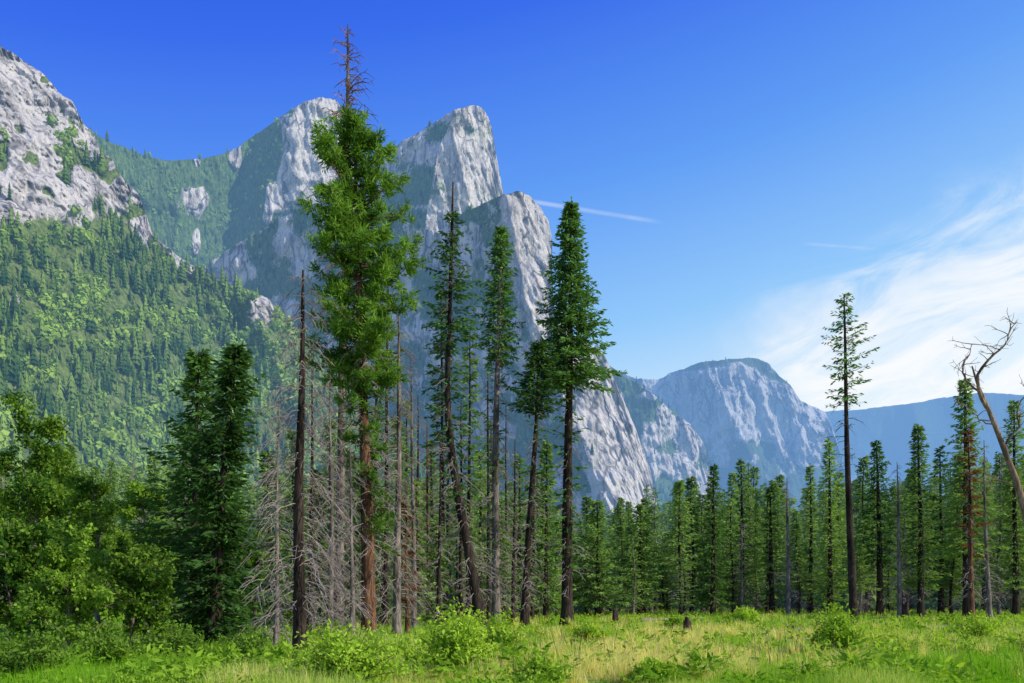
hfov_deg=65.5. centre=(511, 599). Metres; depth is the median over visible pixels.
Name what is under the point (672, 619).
shrub
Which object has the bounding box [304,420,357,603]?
fir tree
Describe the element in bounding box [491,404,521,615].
dead pine
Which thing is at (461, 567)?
dead pine
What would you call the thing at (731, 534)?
fir tree
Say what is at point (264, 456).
young fir
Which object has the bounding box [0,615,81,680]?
shrub
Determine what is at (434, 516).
fir tree
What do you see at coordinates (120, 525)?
fir tree
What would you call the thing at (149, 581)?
leafy tree
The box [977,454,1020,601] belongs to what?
fir tree
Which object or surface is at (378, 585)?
young fir
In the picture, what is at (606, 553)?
fir tree
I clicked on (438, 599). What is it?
dead pine
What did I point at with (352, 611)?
dead pine
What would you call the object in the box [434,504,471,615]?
young fir
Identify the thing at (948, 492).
thin fir
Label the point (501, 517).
thin fir
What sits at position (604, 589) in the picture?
thin fir
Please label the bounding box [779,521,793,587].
thin fir
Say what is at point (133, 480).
dead pine
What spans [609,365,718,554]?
hillside
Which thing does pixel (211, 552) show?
fir tree
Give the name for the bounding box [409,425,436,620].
dead pine
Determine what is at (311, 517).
dead pine
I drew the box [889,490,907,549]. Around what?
fir tree
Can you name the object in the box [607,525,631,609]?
fir tree
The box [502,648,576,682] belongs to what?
shrub
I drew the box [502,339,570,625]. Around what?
short crowned pine
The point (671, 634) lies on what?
meadow flowers
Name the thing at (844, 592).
fir tree
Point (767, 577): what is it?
thin fir
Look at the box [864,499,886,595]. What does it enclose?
thin fir
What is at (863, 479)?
fir tree
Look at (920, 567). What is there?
fir tree
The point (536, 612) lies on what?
fir tree
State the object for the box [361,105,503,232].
mountain
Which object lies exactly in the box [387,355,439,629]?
dead pine
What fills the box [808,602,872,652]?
shrub
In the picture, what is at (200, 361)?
fir tree
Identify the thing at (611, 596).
thin fir
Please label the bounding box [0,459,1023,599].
deep forest
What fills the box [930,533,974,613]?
fir tree
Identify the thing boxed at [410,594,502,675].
shrub
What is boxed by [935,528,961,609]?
fir tree
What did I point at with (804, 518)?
thin fir
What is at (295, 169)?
mountain
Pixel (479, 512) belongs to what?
fir tree
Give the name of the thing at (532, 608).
dead pine
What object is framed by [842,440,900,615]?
fir tree
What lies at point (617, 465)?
mountain
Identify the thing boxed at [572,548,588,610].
thin fir
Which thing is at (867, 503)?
thin fir
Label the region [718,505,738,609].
fir tree
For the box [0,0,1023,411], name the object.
sky
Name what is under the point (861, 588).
fir tree
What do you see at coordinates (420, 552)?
young fir
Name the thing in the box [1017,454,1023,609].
fir tree
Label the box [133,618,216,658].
shrub
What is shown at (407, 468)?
fir tree
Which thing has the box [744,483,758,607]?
thin fir
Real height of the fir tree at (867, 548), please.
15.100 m
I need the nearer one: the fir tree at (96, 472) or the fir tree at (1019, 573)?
the fir tree at (1019, 573)
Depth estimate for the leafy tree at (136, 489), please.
34.62 m
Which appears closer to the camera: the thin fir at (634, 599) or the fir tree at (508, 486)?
the thin fir at (634, 599)
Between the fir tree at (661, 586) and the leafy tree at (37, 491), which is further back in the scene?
the fir tree at (661, 586)
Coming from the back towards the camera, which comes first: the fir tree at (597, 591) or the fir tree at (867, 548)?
the fir tree at (867, 548)
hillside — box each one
[0,46,555,575]
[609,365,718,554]
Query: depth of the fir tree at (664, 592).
130.40 m
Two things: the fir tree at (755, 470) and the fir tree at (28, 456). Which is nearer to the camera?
the fir tree at (28, 456)
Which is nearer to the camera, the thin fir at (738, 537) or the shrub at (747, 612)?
the shrub at (747, 612)
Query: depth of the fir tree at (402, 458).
63.85 m
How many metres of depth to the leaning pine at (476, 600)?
42.84 m
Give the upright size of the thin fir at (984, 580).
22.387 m
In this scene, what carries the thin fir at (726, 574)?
on the ground at (591, 678)
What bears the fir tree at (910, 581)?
on the ground at (591, 678)
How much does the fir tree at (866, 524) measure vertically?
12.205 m
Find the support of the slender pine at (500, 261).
on the ground at (591, 678)
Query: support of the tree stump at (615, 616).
on the ground at (591, 678)
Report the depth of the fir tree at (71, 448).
142.14 m
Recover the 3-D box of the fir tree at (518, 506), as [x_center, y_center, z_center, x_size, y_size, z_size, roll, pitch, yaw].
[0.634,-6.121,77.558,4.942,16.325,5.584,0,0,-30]
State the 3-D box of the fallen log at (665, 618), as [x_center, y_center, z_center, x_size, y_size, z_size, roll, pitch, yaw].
[13.509,1.317,66.482,0.783,0.792,12.204,0,0,36]
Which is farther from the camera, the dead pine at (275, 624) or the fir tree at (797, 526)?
the fir tree at (797, 526)
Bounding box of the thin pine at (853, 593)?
[821,292,879,618]
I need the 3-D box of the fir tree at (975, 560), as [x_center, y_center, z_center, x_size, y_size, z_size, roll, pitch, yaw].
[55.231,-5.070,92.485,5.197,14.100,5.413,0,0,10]
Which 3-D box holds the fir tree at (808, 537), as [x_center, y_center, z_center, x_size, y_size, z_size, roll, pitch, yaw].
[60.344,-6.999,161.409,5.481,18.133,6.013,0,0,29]
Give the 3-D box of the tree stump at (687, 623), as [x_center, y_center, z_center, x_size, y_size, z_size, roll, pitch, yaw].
[8.790,1.357,39.802,0.714,1.068,0.741,0,0,0]
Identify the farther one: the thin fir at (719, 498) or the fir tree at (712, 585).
the thin fir at (719, 498)
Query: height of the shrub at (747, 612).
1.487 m
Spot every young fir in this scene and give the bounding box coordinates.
[240,450,305,629]
[272,428,314,624]
[279,469,349,627]
[326,456,378,620]
[347,499,402,624]
[401,480,434,619]
[409,520,456,623]
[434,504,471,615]
[463,510,500,613]
[483,530,521,619]
[535,520,577,616]
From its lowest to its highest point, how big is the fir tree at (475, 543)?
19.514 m
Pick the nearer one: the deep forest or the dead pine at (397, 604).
the dead pine at (397, 604)
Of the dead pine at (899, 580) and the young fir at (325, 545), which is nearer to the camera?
the young fir at (325, 545)
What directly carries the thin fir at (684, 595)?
on the ground at (591, 678)
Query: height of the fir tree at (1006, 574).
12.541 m
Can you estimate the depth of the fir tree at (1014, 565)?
79.89 m
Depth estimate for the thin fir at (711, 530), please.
97.89 m
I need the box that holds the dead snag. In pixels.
[949,307,1023,525]
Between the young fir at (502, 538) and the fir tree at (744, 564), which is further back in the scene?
the fir tree at (744, 564)
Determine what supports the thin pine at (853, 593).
on the ground at (591, 678)
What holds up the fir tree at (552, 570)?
on the ground at (591, 678)
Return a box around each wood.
[90,107,292,265]
[209,194,594,505]
[385,120,484,223]
[617,372,718,504]
[703,357,839,496]
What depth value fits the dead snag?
24.90 m
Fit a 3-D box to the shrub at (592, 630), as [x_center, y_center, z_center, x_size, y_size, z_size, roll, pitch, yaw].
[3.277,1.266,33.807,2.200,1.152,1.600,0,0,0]
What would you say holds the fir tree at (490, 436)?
on the ground at (591, 678)
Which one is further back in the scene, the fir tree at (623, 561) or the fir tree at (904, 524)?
the fir tree at (904, 524)
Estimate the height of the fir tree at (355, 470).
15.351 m
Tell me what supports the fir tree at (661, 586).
on the ground at (591, 678)
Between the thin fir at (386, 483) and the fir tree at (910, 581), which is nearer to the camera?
the thin fir at (386, 483)
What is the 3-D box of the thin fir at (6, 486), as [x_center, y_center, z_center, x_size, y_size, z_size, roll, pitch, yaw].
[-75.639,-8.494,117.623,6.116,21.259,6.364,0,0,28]
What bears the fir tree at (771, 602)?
on the ground at (591, 678)
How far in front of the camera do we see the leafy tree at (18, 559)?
24.63 m
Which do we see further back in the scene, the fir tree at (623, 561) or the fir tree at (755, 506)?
the fir tree at (755, 506)
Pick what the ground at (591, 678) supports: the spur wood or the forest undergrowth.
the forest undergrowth
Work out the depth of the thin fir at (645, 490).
144.37 m
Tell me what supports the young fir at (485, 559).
on the ground at (591, 678)
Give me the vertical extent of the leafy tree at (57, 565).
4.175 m
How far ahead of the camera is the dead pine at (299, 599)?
21.68 m
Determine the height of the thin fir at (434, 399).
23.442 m
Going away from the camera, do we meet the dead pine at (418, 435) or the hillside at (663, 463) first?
the dead pine at (418, 435)
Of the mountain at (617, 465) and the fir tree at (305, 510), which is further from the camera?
the mountain at (617, 465)
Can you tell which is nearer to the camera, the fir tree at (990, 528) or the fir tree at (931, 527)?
the fir tree at (990, 528)
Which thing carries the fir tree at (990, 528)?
on the ground at (591, 678)
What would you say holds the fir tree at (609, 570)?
on the ground at (591, 678)
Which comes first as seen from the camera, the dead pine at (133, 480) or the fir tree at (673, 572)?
the fir tree at (673, 572)
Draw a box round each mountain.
[94,97,359,267]
[204,191,660,536]
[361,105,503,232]
[618,357,844,518]
[825,393,1023,498]
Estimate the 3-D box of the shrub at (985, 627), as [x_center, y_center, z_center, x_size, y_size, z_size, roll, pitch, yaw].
[19.834,1.088,33.869,2.479,1.385,1.981,0,0,0]
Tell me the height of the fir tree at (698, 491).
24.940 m
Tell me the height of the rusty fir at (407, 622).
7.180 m
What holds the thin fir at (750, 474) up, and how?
on the ground at (591, 678)
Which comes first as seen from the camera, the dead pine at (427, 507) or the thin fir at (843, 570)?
the dead pine at (427, 507)
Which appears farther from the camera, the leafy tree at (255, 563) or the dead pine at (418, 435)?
the dead pine at (418, 435)
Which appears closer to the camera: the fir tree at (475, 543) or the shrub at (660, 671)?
the shrub at (660, 671)
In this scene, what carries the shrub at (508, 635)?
on the ground at (591, 678)
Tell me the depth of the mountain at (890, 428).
11250.92 m
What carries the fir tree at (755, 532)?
on the ground at (591, 678)
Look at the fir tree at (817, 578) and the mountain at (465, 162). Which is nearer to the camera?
the fir tree at (817, 578)
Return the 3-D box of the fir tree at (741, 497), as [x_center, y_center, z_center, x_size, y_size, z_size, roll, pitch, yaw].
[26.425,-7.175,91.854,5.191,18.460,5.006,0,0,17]
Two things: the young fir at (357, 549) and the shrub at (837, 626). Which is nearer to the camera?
the shrub at (837, 626)
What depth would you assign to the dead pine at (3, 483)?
86.66 m
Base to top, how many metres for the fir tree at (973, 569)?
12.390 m
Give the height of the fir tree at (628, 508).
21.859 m
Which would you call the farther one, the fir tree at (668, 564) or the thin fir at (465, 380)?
the fir tree at (668, 564)
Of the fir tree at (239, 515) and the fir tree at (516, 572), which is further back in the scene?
the fir tree at (239, 515)
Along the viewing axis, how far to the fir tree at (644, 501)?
93.04 m
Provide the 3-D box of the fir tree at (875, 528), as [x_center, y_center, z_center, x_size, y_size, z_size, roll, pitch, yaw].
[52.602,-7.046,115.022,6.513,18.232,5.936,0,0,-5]
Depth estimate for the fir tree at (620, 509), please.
152.66 m
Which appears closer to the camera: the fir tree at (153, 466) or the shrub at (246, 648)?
the shrub at (246, 648)
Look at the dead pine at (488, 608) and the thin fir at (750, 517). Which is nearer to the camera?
the dead pine at (488, 608)
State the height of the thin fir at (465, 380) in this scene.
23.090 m
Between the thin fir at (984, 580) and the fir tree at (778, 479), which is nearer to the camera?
the thin fir at (984, 580)
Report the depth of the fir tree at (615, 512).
180.44 m
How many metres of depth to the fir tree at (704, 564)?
95.69 m
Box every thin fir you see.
[1,474,16,608]
[358,259,422,626]
[419,292,466,619]
[447,332,486,614]
[499,497,504,577]
[499,500,537,612]
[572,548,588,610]
[594,558,613,614]
[605,575,616,610]
[622,533,649,613]
[638,484,655,575]
[647,488,672,606]
[672,564,702,615]
[700,479,729,605]
[716,491,723,605]
[719,541,731,611]
[729,511,746,589]
[743,462,759,606]
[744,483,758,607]
[745,490,785,613]
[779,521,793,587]
[798,490,814,566]
[814,494,842,609]
[838,546,848,609]
[844,469,887,577]
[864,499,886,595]
[929,459,962,605]
[957,458,997,609]
[973,488,1012,614]
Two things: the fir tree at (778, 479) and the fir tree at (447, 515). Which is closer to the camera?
the fir tree at (447, 515)
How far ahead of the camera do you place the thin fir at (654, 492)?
152.62 m
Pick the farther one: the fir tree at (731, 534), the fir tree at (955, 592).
the fir tree at (955, 592)
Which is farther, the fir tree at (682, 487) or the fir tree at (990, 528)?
the fir tree at (990, 528)
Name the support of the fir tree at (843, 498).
on the ground at (591, 678)
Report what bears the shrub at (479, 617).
on the ground at (591, 678)
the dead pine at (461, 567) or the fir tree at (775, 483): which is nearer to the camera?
the dead pine at (461, 567)
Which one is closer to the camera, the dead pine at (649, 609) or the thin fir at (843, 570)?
the dead pine at (649, 609)
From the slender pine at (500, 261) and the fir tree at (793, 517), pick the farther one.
the fir tree at (793, 517)
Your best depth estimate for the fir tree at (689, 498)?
91.55 m
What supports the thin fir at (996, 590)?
on the ground at (591, 678)
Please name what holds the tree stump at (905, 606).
on the ground at (591, 678)
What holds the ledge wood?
on the mountain at (465, 162)
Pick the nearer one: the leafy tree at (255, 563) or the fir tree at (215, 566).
the fir tree at (215, 566)
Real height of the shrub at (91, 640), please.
1.166 m
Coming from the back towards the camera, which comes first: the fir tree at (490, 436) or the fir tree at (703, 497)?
the fir tree at (703, 497)
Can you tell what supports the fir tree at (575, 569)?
on the ground at (591, 678)
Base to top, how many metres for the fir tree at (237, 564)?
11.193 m
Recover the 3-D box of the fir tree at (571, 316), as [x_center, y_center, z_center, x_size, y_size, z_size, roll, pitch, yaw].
[4.190,-12.028,51.972,6.617,28.035,6.331,0,0,0]
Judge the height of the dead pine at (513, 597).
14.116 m
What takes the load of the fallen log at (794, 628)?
on the ground at (591, 678)
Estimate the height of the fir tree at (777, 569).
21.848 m
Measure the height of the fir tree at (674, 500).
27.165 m
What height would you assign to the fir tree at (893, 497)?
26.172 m
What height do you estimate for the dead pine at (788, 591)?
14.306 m
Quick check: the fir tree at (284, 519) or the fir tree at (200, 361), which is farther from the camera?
the fir tree at (284, 519)
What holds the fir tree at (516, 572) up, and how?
on the ground at (591, 678)
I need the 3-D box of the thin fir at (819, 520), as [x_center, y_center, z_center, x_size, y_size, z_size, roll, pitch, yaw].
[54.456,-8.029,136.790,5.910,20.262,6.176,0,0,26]
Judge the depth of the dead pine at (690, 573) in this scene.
104.68 m
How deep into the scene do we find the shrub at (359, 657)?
14.46 m
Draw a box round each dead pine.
[0,473,6,598]
[125,454,140,546]
[228,404,307,648]
[238,270,376,658]
[287,377,361,634]
[296,24,387,630]
[304,369,325,630]
[325,443,387,639]
[354,310,436,634]
[369,356,392,618]
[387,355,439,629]
[409,399,431,618]
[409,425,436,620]
[420,435,455,626]
[449,404,473,619]
[468,371,504,621]
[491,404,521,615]
[500,446,523,621]
[515,436,543,619]
[646,566,659,613]
[672,499,688,594]
[680,531,698,606]
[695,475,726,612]
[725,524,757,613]
[774,481,807,613]
[883,465,916,617]
[973,443,1004,618]
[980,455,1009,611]
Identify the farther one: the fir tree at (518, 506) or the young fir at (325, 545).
the fir tree at (518, 506)
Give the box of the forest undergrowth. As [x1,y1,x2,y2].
[12,566,1023,612]
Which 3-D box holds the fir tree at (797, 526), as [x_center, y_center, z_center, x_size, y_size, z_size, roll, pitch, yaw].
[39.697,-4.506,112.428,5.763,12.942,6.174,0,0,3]
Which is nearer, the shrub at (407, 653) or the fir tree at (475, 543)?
the shrub at (407, 653)
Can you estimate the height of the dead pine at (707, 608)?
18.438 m
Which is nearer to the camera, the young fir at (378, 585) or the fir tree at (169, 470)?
the young fir at (378, 585)
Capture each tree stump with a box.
[611,608,618,621]
[683,617,691,630]
[901,597,908,619]
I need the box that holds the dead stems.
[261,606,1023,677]
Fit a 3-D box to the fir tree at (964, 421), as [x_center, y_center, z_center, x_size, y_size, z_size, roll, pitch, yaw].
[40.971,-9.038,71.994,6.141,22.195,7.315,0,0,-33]
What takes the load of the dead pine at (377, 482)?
on the ground at (591, 678)
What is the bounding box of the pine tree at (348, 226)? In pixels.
[293,103,432,636]
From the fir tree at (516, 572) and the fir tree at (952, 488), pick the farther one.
the fir tree at (952, 488)
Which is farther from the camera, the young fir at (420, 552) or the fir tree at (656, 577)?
the fir tree at (656, 577)
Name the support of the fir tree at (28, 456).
on the ground at (591, 678)
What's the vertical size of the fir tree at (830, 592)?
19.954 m
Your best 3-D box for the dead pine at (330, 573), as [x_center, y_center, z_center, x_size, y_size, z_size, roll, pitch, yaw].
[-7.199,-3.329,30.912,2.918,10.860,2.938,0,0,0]
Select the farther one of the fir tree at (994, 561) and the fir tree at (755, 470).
the fir tree at (755, 470)
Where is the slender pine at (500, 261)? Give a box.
[468,224,525,624]
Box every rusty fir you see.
[392,490,424,633]
[950,427,993,615]
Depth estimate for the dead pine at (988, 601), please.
69.93 m
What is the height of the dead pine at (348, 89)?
29.534 m
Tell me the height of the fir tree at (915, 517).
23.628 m
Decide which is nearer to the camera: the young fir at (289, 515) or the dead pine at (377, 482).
the young fir at (289, 515)
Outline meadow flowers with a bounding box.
[309,609,983,663]
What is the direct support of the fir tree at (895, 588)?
on the ground at (591, 678)
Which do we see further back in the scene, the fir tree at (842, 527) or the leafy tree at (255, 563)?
the fir tree at (842, 527)
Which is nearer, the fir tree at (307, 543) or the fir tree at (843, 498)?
the fir tree at (307, 543)
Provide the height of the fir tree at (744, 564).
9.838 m
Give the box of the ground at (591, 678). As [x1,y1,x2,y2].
[5,605,1016,682]
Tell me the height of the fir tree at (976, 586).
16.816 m
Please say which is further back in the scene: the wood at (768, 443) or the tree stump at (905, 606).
the wood at (768, 443)
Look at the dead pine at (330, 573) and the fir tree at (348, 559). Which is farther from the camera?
the fir tree at (348, 559)
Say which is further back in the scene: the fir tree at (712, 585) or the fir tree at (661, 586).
the fir tree at (661, 586)
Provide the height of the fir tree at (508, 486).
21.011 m
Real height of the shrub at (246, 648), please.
1.154 m
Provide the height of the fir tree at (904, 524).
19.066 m
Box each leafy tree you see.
[0,389,96,632]
[0,504,62,645]
[9,522,149,651]
[15,442,101,622]
[46,470,168,623]
[82,535,180,646]
[99,480,200,631]
[224,528,292,628]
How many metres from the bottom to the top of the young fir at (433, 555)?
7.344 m
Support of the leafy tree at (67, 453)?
on the ground at (591, 678)
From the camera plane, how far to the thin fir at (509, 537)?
81.72 m
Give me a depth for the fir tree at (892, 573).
109.25 m
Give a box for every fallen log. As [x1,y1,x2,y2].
[641,612,703,621]
[759,622,810,631]
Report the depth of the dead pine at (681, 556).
109.49 m
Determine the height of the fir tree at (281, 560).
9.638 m
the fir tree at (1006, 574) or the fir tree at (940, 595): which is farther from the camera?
the fir tree at (1006, 574)
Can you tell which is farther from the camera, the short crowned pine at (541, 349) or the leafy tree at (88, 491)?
the short crowned pine at (541, 349)
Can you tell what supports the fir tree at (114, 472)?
on the ground at (591, 678)
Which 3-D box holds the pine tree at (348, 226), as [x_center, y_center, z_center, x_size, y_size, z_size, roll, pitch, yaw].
[-6.227,-9.498,34.087,5.907,23.042,6.203,0,0,0]
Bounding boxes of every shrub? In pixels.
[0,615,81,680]
[70,624,154,665]
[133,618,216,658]
[212,625,275,662]
[278,619,426,682]
[375,633,428,663]
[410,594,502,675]
[442,609,490,635]
[475,607,537,650]
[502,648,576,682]
[565,619,612,640]
[620,656,684,682]
[660,613,684,629]
[725,605,760,622]
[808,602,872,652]
[948,611,1009,637]
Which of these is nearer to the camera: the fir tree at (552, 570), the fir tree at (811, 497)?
the fir tree at (552, 570)
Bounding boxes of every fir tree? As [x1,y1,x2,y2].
[25,454,46,586]
[53,442,83,591]
[89,466,103,571]
[102,461,119,529]
[104,522,128,613]
[119,348,243,641]
[128,455,172,604]
[151,337,292,645]
[163,461,186,553]
[181,490,234,599]
[223,524,248,612]
[230,497,244,558]
[272,526,289,603]
[273,491,291,569]
[286,486,324,584]
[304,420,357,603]
[304,520,316,602]
[324,495,360,607]
[346,431,392,599]
[379,420,418,608]
[389,400,425,613]
[408,439,455,615]
[409,482,429,570]
[429,431,466,613]
[455,513,476,594]
[456,449,506,613]
[476,420,504,594]
[491,512,537,615]
[501,454,548,615]
[502,481,517,582]
[518,440,573,619]
[523,470,561,614]
[528,196,627,625]
[558,496,609,613]
[559,534,583,602]
[572,500,632,615]
[601,543,619,583]
[603,526,652,611]
[605,550,622,606]
[606,497,629,580]
[606,507,622,569]
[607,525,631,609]
[610,503,668,614]
[615,501,636,588]
[621,497,665,612]
[642,542,675,610]
[648,533,678,610]
[649,480,700,613]
[651,558,678,610]
[656,554,673,609]
[659,480,696,594]
[666,475,722,612]
[668,562,683,606]
[676,494,737,613]
[681,483,707,580]
[693,463,734,614]
[695,517,736,608]
[715,472,763,612]
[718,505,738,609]
[721,459,764,607]
[729,539,750,606]
[738,502,765,608]
[739,466,776,606]
[744,527,765,609]
[746,486,792,613]
[758,522,785,587]
[760,474,802,606]
[761,479,791,582]
[775,510,804,609]
[776,522,818,611]
[780,547,818,614]
[790,541,824,611]
[792,465,825,612]
[804,439,856,613]
[805,522,816,581]
[816,472,855,560]
[817,505,847,604]
[833,511,846,583]
[840,520,887,612]
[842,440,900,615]
[844,455,896,595]
[845,543,881,615]
[856,488,896,610]
[858,507,884,600]
[873,525,902,611]
[883,486,902,550]
[885,514,905,610]
[887,423,952,617]
[889,487,927,601]
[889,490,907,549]
[891,468,930,609]
[896,545,927,607]
[923,445,961,613]
[923,496,944,593]
[924,378,1009,617]
[925,454,978,608]
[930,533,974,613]
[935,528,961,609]
[937,521,962,605]
[955,536,981,610]
[958,519,981,602]
[961,485,1003,607]
[972,496,1005,614]
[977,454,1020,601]
[977,468,1023,614]
[984,529,1023,609]
[988,400,1023,615]
[989,469,1018,607]
[1000,530,1023,607]
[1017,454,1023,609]
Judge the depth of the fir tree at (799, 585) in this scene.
85.30 m
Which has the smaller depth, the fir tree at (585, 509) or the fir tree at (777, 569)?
the fir tree at (585, 509)
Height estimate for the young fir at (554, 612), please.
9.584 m
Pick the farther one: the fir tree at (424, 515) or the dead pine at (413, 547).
the fir tree at (424, 515)
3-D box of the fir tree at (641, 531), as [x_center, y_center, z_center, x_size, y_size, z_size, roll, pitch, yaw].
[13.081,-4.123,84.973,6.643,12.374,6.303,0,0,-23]
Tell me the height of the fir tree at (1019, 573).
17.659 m
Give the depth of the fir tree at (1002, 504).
130.54 m
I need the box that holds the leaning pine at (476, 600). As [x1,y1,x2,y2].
[421,182,509,625]

